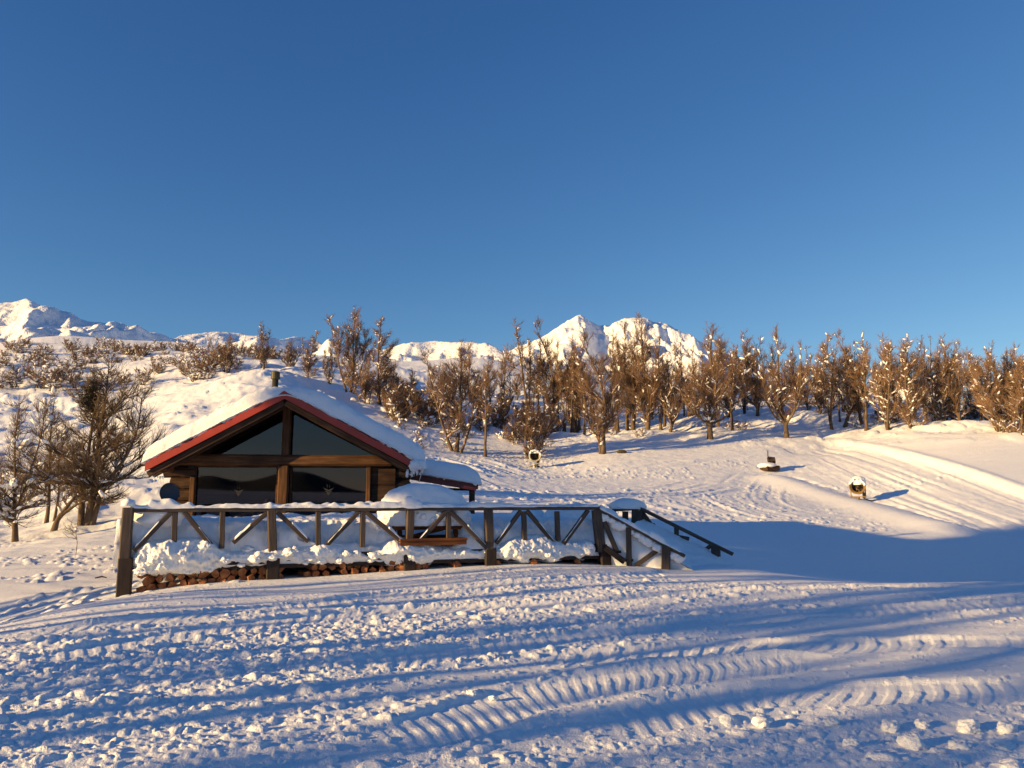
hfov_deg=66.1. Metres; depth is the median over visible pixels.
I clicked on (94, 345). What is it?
shrub
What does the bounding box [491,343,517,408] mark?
beech tree
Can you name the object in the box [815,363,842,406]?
beech tree
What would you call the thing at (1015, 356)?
beech tree
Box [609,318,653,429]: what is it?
beech tree
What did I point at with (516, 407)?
shrub
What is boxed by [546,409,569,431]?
shrub
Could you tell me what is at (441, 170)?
sky
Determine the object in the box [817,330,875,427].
beech tree
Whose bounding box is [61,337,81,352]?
shrub
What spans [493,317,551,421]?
beech tree
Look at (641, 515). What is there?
stair railing
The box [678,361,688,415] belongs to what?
beech tree
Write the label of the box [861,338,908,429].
beech tree
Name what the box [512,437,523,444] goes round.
bush
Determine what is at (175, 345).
shrub
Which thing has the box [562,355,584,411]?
beech tree
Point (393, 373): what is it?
beech tree
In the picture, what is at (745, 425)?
bush
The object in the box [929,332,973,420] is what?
beech tree
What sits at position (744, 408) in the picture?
beech tree
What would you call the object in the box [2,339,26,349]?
shrub
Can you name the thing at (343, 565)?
firewood log
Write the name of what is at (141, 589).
firewood log
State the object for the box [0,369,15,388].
shrub
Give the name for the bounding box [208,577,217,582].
firewood log
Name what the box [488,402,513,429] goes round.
shrub
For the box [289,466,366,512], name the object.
window
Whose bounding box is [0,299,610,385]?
mountain ridge
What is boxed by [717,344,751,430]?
beech tree
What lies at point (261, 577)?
firewood log
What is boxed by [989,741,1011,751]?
snow block
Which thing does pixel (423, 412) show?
shrub
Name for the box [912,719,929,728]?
snow block
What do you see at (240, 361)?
shrub
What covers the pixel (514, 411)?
shrub
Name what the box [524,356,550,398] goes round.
beech tree
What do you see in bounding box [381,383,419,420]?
shrub
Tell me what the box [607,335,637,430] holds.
beech tree
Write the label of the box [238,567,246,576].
firewood log
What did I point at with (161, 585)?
firewood log
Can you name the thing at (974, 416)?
shrub
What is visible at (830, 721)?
snow block
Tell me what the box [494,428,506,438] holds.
bush
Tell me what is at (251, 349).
shrub
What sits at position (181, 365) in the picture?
shrub
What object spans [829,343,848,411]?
beech tree
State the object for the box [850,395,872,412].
shrub
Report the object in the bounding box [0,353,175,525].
bare tree
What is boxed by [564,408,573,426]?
shrub
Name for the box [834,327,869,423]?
beech tree
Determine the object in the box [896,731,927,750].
snow block
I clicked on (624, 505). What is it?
table
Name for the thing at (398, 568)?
firewood log
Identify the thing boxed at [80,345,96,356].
shrub
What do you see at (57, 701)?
snow block
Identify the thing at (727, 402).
beech tree
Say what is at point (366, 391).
beech tree
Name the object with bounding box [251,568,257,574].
firewood log
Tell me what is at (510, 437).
shrub
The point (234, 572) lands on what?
firewood log
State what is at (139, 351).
shrub
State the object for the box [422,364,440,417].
beech tree
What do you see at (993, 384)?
beech tree
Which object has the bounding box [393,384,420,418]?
shrub
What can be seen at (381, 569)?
firewood log
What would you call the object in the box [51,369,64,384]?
shrub
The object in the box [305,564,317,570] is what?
firewood log
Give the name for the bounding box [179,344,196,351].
shrub
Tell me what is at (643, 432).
bush
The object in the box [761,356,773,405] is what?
beech tree
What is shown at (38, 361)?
shrub
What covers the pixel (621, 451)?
rock
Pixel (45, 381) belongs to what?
shrub
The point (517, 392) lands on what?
beech tree
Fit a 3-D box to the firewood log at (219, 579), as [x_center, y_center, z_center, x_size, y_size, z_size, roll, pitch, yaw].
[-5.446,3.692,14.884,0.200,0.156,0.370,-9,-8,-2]
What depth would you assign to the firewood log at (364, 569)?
15.59 m
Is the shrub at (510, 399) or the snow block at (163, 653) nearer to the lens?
the snow block at (163, 653)
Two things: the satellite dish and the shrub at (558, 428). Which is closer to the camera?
the satellite dish
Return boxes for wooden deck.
[115,544,610,596]
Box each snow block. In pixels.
[55,698,65,703]
[158,650,167,656]
[215,668,225,675]
[466,689,476,694]
[488,695,496,700]
[751,715,772,727]
[823,716,839,725]
[842,738,860,747]
[881,719,900,733]
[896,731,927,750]
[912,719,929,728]
[948,740,972,749]
[956,718,980,733]
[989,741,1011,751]
[996,720,1017,734]
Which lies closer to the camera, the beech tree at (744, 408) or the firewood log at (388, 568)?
the firewood log at (388, 568)
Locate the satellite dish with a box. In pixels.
[159,483,179,500]
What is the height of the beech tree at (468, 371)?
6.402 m
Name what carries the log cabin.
on the snow ground
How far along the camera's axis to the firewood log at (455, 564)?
16.22 m
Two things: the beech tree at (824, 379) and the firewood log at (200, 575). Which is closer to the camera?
the firewood log at (200, 575)
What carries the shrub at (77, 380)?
on the snow ground
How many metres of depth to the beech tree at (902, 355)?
82.03 m
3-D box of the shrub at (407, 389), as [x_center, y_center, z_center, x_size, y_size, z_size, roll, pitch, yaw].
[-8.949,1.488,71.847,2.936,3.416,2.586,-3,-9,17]
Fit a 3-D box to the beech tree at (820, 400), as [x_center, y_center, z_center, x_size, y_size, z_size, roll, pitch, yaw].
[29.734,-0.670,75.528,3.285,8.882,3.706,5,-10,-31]
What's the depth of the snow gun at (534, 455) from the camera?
55.17 m
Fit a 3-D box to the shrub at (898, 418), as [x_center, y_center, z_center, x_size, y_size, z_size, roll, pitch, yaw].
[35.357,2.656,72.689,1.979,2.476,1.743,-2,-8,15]
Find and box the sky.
[0,0,1023,402]
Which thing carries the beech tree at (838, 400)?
on the snow ground
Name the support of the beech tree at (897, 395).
on the snow ground
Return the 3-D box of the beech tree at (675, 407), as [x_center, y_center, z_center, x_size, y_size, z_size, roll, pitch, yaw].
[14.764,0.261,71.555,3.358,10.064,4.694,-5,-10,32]
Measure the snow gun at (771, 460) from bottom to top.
0.857 m
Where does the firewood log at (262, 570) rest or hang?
on the firewood log at (261, 577)
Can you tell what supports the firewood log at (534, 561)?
on the wooden deck
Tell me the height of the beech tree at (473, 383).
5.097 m
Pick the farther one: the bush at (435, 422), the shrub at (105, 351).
the shrub at (105, 351)
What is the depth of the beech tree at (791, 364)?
93.43 m
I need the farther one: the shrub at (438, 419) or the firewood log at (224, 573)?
the shrub at (438, 419)
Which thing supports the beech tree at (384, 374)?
on the snow ground
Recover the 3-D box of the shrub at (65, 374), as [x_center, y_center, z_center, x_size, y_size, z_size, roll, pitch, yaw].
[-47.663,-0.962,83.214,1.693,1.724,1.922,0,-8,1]
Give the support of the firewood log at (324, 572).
on the snow ground
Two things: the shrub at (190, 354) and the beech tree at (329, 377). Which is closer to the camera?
the beech tree at (329, 377)
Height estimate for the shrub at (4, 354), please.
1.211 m
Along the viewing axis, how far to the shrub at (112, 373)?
85.53 m
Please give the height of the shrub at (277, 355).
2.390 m
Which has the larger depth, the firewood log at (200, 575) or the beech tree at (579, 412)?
the beech tree at (579, 412)
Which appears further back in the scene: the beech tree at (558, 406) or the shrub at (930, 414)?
the beech tree at (558, 406)
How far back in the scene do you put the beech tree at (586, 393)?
88.06 m
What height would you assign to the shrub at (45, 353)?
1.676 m
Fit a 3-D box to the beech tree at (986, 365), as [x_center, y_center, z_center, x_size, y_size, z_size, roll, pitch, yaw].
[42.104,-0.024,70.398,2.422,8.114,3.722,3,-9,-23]
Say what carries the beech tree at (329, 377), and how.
on the snow ground
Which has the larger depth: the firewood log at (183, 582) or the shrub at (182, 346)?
the shrub at (182, 346)
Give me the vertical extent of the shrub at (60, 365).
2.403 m
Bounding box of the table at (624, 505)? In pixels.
[609,498,646,519]
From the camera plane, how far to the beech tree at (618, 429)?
73.23 m
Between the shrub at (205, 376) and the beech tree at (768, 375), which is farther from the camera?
the beech tree at (768, 375)
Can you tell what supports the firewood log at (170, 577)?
on the firewood log at (169, 584)
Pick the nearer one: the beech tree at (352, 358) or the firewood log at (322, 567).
the firewood log at (322, 567)
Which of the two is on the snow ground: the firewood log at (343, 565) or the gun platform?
the gun platform
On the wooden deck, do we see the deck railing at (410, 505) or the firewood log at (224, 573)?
the deck railing at (410, 505)
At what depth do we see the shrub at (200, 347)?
101.37 m
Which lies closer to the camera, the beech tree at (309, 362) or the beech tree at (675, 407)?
the beech tree at (675, 407)
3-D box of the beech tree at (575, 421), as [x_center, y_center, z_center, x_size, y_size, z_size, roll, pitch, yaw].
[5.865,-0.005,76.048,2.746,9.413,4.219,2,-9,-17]
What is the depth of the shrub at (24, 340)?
112.16 m
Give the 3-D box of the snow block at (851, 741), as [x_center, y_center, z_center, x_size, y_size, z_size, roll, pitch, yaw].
[2.201,2.336,5.113,0.123,0.074,0.100,-4,-2,7]
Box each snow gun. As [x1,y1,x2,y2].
[529,449,540,467]
[767,457,775,462]
[849,476,873,500]
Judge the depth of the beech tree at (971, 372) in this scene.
71.95 m
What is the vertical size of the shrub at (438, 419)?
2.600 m
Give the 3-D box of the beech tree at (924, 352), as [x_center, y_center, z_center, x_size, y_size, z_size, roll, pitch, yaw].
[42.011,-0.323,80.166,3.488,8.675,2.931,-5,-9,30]
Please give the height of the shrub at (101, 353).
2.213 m
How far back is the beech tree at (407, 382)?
74.65 m
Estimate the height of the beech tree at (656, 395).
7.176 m
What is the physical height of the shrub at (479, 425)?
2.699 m
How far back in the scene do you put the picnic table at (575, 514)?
18.23 m
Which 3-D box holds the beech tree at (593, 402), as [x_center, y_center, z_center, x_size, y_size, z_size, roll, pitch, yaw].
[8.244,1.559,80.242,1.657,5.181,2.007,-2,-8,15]
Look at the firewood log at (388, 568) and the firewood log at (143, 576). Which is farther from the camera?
the firewood log at (388, 568)
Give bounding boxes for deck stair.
[604,546,633,563]
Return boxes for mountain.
[507,315,926,400]
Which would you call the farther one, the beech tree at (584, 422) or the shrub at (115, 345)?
the shrub at (115, 345)
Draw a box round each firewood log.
[136,586,146,592]
[137,574,147,578]
[142,576,156,586]
[146,582,157,589]
[155,576,162,582]
[157,583,165,588]
[165,573,176,580]
[166,581,176,587]
[178,574,184,579]
[179,579,186,585]
[183,575,197,584]
[188,573,196,578]
[197,571,208,578]
[198,579,207,583]
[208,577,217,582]
[210,570,219,577]
[216,576,226,581]
[220,568,230,577]
[227,574,234,580]
[230,569,237,575]
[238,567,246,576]
[245,573,254,579]
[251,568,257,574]
[257,567,265,574]
[258,574,265,579]
[298,570,310,576]
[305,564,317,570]
[307,570,319,576]
[319,564,326,569]
[320,569,328,575]
[336,567,347,574]
[339,562,346,568]
[348,567,358,573]
[361,566,369,572]
[369,566,376,571]
[378,566,385,571]
[383,565,393,571]
[394,565,402,570]
[416,563,421,569]
[422,564,430,569]
[446,561,460,567]
[530,559,536,564]
[571,559,580,563]
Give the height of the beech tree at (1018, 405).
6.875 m
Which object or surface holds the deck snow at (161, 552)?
on the wooden deck
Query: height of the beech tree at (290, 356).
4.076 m
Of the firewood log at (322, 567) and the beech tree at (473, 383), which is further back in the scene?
the beech tree at (473, 383)
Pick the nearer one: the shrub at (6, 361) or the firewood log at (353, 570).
the firewood log at (353, 570)
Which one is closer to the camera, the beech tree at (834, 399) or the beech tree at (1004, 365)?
the beech tree at (834, 399)
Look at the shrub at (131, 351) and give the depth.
102.12 m
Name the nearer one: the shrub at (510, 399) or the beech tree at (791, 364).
the shrub at (510, 399)
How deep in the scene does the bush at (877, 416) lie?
71.93 m
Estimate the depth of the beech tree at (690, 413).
79.48 m
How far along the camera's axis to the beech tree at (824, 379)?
70.19 m
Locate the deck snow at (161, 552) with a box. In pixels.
[112,501,598,577]
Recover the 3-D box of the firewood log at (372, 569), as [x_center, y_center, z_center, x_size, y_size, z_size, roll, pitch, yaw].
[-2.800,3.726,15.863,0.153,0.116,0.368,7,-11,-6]
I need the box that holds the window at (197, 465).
[194,465,277,514]
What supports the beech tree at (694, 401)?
on the snow ground
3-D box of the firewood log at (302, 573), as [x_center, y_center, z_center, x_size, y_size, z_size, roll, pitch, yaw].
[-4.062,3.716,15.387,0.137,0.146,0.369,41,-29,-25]
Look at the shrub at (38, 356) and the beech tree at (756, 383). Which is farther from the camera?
the shrub at (38, 356)
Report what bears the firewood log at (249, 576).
on the firewood log
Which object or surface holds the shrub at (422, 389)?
on the snow ground
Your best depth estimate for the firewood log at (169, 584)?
14.45 m
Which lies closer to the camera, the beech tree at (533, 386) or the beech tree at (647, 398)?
the beech tree at (647, 398)
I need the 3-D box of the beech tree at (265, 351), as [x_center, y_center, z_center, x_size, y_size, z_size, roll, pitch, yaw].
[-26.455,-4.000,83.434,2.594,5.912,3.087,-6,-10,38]
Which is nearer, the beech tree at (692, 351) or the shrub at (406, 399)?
the shrub at (406, 399)
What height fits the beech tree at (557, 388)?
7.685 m
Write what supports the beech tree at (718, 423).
on the snow ground
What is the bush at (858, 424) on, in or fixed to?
on the snow ground
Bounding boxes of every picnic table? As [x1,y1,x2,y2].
[377,483,471,545]
[505,510,543,516]
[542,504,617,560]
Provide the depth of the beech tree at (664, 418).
76.77 m
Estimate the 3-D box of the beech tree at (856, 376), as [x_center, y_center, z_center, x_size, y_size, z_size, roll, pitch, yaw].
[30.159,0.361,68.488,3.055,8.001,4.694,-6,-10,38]
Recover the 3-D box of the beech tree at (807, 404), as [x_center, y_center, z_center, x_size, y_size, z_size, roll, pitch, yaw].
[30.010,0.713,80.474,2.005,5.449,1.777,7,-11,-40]
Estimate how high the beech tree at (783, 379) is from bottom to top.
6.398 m
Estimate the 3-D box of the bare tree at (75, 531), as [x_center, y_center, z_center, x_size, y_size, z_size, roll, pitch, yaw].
[-12.258,4.376,22.017,0.556,1.302,0.733,0,-8,0]
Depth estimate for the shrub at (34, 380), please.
80.47 m
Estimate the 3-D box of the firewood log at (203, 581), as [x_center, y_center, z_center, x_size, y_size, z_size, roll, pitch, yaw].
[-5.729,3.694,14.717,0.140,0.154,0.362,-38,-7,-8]
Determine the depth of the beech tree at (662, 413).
82.56 m
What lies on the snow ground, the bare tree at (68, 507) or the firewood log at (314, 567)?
the bare tree at (68, 507)
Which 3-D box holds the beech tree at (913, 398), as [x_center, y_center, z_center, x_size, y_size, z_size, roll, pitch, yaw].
[32.414,0.372,64.097,3.217,7.830,3.630,-8,-11,43]
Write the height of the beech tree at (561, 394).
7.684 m
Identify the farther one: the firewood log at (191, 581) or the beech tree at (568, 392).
the beech tree at (568, 392)
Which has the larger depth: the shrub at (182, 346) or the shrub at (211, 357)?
the shrub at (182, 346)
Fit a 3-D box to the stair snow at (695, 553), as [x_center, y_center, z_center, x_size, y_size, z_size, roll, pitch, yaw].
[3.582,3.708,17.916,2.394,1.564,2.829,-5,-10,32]
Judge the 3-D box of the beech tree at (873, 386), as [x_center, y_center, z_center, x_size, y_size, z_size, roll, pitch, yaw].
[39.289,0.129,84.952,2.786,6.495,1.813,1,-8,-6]
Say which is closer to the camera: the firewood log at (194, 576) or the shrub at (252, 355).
the firewood log at (194, 576)
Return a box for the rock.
[616,450,626,452]
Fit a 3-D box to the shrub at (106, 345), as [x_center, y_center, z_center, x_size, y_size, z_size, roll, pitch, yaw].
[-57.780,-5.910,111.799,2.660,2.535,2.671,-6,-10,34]
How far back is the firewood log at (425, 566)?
15.99 m
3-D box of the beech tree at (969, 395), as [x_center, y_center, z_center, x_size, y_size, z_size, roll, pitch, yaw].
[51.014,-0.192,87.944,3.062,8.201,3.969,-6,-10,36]
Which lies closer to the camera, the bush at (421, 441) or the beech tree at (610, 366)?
the bush at (421, 441)
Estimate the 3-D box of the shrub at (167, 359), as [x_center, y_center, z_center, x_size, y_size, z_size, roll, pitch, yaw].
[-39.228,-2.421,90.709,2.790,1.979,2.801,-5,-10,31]
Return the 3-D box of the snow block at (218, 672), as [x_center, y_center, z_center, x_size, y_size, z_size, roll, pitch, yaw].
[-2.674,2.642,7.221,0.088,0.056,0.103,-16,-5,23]
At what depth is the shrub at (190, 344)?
107.24 m
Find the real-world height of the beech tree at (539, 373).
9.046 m
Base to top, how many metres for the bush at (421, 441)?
1.779 m
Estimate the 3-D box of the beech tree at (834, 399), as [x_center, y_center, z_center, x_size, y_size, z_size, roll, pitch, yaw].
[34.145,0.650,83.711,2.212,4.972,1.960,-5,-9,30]
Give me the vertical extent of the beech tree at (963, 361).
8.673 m
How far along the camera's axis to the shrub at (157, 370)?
86.26 m
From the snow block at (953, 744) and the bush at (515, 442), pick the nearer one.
the snow block at (953, 744)
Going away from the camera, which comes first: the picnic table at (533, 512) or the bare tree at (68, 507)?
the picnic table at (533, 512)
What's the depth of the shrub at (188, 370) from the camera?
79.75 m
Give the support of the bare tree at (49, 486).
on the snow ground
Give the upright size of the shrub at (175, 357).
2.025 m
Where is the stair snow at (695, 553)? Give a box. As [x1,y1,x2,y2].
[602,513,734,569]
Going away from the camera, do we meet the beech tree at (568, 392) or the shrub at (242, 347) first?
the beech tree at (568, 392)
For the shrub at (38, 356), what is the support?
on the snow ground
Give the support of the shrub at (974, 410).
on the snow ground
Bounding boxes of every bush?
[394,415,412,428]
[412,427,421,436]
[412,434,429,447]
[418,414,435,426]
[418,420,428,428]
[428,419,439,427]
[439,434,453,441]
[443,439,455,447]
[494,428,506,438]
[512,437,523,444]
[543,439,554,447]
[608,429,619,434]
[632,428,647,436]
[724,418,738,427]
[735,420,751,429]
[847,416,863,428]
[871,410,882,419]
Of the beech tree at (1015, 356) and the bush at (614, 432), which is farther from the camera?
the beech tree at (1015, 356)
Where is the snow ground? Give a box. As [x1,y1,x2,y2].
[0,336,1023,767]
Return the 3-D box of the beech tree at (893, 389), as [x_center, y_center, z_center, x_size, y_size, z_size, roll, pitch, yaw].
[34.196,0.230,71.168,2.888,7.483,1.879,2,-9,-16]
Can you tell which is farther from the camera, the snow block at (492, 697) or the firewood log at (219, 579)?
the firewood log at (219, 579)
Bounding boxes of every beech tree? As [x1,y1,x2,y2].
[207,333,238,372]
[250,321,274,369]
[279,338,302,366]
[299,330,321,377]
[321,347,337,383]
[323,305,374,393]
[341,357,377,403]
[367,316,404,404]
[388,368,398,387]
[393,368,418,393]
[416,337,491,452]
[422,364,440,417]
[461,354,494,456]
[463,368,484,405]
[464,349,474,396]
[481,355,498,403]
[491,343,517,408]
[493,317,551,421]
[496,372,515,400]
[509,387,559,459]
[511,367,524,399]
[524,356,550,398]
[530,315,568,431]
[532,340,552,411]
[551,386,563,413]
[553,356,576,431]
[555,354,563,417]
[559,335,591,432]
[562,339,586,432]
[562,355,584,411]
[563,347,590,430]
[568,328,639,453]
[573,346,598,434]
[583,363,589,414]
[588,389,600,421]
[593,328,620,431]
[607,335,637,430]
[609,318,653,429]
[609,353,620,431]
[612,311,670,429]
[648,337,689,431]
[649,357,663,419]
[650,349,669,426]
[651,356,668,429]
[656,363,680,417]
[668,322,754,439]
[672,369,699,416]
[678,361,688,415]
[686,345,707,384]
[697,340,720,383]
[700,333,748,417]
[703,338,727,426]
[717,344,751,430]
[729,348,752,413]
[734,328,769,415]
[734,349,749,409]
[748,345,766,405]
[753,323,813,437]
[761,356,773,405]
[764,361,787,398]
[780,345,825,401]
[798,367,812,410]
[802,333,836,413]
[810,343,840,429]
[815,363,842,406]
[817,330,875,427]
[828,354,842,421]
[828,390,841,409]
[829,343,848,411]
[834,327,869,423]
[837,341,874,430]
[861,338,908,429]
[868,358,877,413]
[871,332,904,419]
[888,376,904,403]
[889,352,898,421]
[892,341,935,428]
[893,336,928,421]
[894,338,911,419]
[894,352,908,401]
[896,331,965,420]
[913,341,935,417]
[919,344,942,420]
[921,343,964,420]
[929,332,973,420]
[956,348,982,407]
[961,347,985,420]
[966,354,1023,435]
[967,340,996,420]
[971,356,1023,432]
[972,346,994,406]
[991,348,1016,410]
[999,344,1023,411]
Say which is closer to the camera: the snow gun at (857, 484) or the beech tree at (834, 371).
the snow gun at (857, 484)
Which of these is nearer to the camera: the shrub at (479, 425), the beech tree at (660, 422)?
the shrub at (479, 425)
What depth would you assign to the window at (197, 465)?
20.73 m
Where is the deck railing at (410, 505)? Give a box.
[118,496,604,558]
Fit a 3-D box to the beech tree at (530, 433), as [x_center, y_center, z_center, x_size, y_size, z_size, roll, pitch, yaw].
[1.437,3.178,59.793,4.486,6.001,4.293,6,-10,-37]
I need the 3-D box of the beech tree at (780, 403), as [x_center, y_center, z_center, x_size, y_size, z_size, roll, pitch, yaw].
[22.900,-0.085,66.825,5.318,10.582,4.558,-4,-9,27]
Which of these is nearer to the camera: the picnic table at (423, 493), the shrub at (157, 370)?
the picnic table at (423, 493)
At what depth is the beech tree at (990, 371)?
86.57 m
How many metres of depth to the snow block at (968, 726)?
5.43 m
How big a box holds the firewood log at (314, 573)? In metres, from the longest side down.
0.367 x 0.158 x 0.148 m
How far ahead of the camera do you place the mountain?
1322.71 m
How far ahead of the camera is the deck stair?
17.17 m
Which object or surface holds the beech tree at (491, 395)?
on the snow ground
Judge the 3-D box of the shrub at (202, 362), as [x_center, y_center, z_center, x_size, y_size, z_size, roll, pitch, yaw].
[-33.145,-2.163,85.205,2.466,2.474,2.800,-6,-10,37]
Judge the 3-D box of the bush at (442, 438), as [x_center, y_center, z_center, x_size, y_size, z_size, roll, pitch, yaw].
[-5.049,4.323,61.238,1.329,1.310,1.252,6,-10,-37]
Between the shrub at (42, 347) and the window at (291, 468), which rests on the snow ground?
the shrub at (42, 347)
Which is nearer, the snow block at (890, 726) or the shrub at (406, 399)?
the snow block at (890, 726)
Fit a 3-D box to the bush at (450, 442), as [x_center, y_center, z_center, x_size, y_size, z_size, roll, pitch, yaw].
[-4.601,4.590,59.418,1.270,1.251,1.196,0,-8,0]
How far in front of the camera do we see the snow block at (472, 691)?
6.42 m
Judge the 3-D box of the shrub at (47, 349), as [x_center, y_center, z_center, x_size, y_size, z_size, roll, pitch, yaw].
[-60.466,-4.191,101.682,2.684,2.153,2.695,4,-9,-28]
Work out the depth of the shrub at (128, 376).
79.34 m
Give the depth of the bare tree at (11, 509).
27.70 m
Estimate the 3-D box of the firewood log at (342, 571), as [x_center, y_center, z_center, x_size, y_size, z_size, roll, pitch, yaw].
[-3.364,3.689,15.590,0.157,0.118,0.368,36,-19,-22]
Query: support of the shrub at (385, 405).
on the snow ground
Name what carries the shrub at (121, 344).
on the snow ground
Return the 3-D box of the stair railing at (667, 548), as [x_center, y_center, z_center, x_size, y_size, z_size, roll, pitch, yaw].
[2.834,3.362,17.249,1.874,1.427,0.198,-1,-8,9]
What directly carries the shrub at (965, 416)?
on the snow ground
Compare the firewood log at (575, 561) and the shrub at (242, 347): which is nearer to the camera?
the firewood log at (575, 561)
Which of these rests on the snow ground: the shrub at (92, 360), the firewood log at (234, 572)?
the shrub at (92, 360)
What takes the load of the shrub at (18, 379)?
on the snow ground
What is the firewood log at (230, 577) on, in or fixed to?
on the snow ground
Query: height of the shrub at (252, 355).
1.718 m
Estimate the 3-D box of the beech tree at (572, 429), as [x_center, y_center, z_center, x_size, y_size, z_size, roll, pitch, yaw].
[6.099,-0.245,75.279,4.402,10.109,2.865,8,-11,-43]
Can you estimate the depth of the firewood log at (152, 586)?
14.27 m
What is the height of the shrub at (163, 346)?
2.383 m
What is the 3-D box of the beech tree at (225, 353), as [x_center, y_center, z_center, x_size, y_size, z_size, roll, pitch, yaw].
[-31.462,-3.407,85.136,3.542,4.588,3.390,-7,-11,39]
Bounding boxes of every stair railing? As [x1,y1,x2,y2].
[600,505,685,569]
[631,507,733,556]
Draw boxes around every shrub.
[0,337,31,353]
[0,349,7,355]
[0,356,12,367]
[0,368,28,387]
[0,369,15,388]
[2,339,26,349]
[10,365,20,374]
[13,354,38,362]
[16,335,31,345]
[20,355,59,388]
[27,350,44,360]
[30,354,50,366]
[32,344,53,354]
[35,369,68,390]
[37,342,48,349]
[40,350,57,359]
[51,355,86,372]
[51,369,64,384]
[53,366,68,381]
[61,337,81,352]
[62,365,84,388]
[69,351,85,363]
[78,343,99,354]
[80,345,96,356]
[85,353,98,363]
[94,346,115,358]
[95,336,114,347]
[96,347,112,353]
[107,368,116,377]
[110,340,119,351]
[112,340,140,354]
[116,369,134,386]
[121,342,139,354]
[127,353,145,360]
[133,343,149,355]
[133,366,155,384]
[150,339,168,350]
[150,354,163,361]
[150,359,166,374]
[159,354,186,363]
[168,339,188,350]
[169,354,183,364]
[170,356,194,369]
[178,341,193,350]
[178,355,207,381]
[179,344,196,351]
[179,349,201,358]
[184,345,210,353]
[189,345,216,355]
[189,353,220,370]
[191,353,216,372]
[197,365,219,379]
[220,350,245,368]
[235,343,247,355]
[243,344,258,354]
[245,348,255,357]
[268,347,282,358]
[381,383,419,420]
[381,386,404,415]
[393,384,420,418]
[401,381,425,411]
[408,385,444,415]
[412,394,437,423]
[432,401,452,423]
[470,407,494,431]
[487,395,516,424]
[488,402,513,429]
[493,390,514,416]
[503,422,521,441]
[505,407,543,430]
[511,401,532,415]
[537,412,559,436]
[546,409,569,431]
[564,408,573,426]
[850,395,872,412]
[890,400,905,420]
[920,398,952,421]
[947,398,974,419]
[965,400,983,418]
[967,404,978,419]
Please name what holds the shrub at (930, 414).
on the snow ground
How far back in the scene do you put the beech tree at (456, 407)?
58.45 m
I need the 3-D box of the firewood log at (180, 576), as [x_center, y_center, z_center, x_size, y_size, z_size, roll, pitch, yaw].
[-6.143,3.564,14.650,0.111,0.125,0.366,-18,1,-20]
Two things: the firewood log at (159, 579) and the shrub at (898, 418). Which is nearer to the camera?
the firewood log at (159, 579)
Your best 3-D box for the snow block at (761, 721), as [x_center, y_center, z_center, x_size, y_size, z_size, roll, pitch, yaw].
[1.781,2.413,5.631,0.156,0.082,0.116,4,-9,-20]
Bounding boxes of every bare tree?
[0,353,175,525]
[0,391,71,542]
[5,379,81,522]
[50,438,115,531]
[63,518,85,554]
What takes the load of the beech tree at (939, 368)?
on the snow ground
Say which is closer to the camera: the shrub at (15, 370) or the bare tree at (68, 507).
the bare tree at (68, 507)
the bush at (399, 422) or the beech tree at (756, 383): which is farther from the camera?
the beech tree at (756, 383)
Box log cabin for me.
[141,371,481,516]
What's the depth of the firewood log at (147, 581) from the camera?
14.27 m
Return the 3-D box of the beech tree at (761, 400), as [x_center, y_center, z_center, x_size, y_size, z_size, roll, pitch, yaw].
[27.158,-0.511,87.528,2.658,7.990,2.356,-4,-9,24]
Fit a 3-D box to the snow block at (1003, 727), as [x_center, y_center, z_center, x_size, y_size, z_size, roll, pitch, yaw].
[3.397,2.372,5.399,0.156,0.102,0.118,11,-13,-27]
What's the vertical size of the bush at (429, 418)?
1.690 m
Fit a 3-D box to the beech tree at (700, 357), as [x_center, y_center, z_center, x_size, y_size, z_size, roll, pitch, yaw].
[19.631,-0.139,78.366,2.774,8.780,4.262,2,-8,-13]
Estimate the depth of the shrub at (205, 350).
97.70 m
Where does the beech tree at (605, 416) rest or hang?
on the snow ground
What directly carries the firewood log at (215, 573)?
on the firewood log at (212, 580)
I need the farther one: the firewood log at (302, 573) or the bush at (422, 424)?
the bush at (422, 424)
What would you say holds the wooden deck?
on the snow ground
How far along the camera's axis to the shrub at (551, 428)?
69.01 m
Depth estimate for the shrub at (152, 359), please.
92.80 m
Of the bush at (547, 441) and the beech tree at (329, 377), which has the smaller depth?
the bush at (547, 441)
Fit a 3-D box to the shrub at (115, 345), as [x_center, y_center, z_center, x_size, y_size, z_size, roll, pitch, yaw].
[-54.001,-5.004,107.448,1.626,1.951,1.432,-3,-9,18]
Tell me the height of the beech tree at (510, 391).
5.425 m
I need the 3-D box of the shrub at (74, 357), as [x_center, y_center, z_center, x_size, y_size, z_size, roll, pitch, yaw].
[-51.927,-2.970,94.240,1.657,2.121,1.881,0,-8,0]
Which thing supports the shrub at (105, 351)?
on the snow ground
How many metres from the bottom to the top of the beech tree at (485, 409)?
7.901 m
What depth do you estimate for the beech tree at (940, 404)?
65.32 m
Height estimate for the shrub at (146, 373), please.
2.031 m
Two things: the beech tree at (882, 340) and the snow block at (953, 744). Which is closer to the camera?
the snow block at (953, 744)
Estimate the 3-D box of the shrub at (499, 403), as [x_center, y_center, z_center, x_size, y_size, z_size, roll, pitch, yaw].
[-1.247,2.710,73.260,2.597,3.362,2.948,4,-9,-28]
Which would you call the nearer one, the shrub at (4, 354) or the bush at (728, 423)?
the bush at (728, 423)
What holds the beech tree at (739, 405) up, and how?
on the snow ground
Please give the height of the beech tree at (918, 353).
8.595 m
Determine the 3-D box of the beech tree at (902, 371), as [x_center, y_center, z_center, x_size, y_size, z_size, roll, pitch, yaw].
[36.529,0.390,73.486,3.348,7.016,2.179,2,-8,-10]
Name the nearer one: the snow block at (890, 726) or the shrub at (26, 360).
the snow block at (890, 726)
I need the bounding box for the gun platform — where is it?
[757,462,779,470]

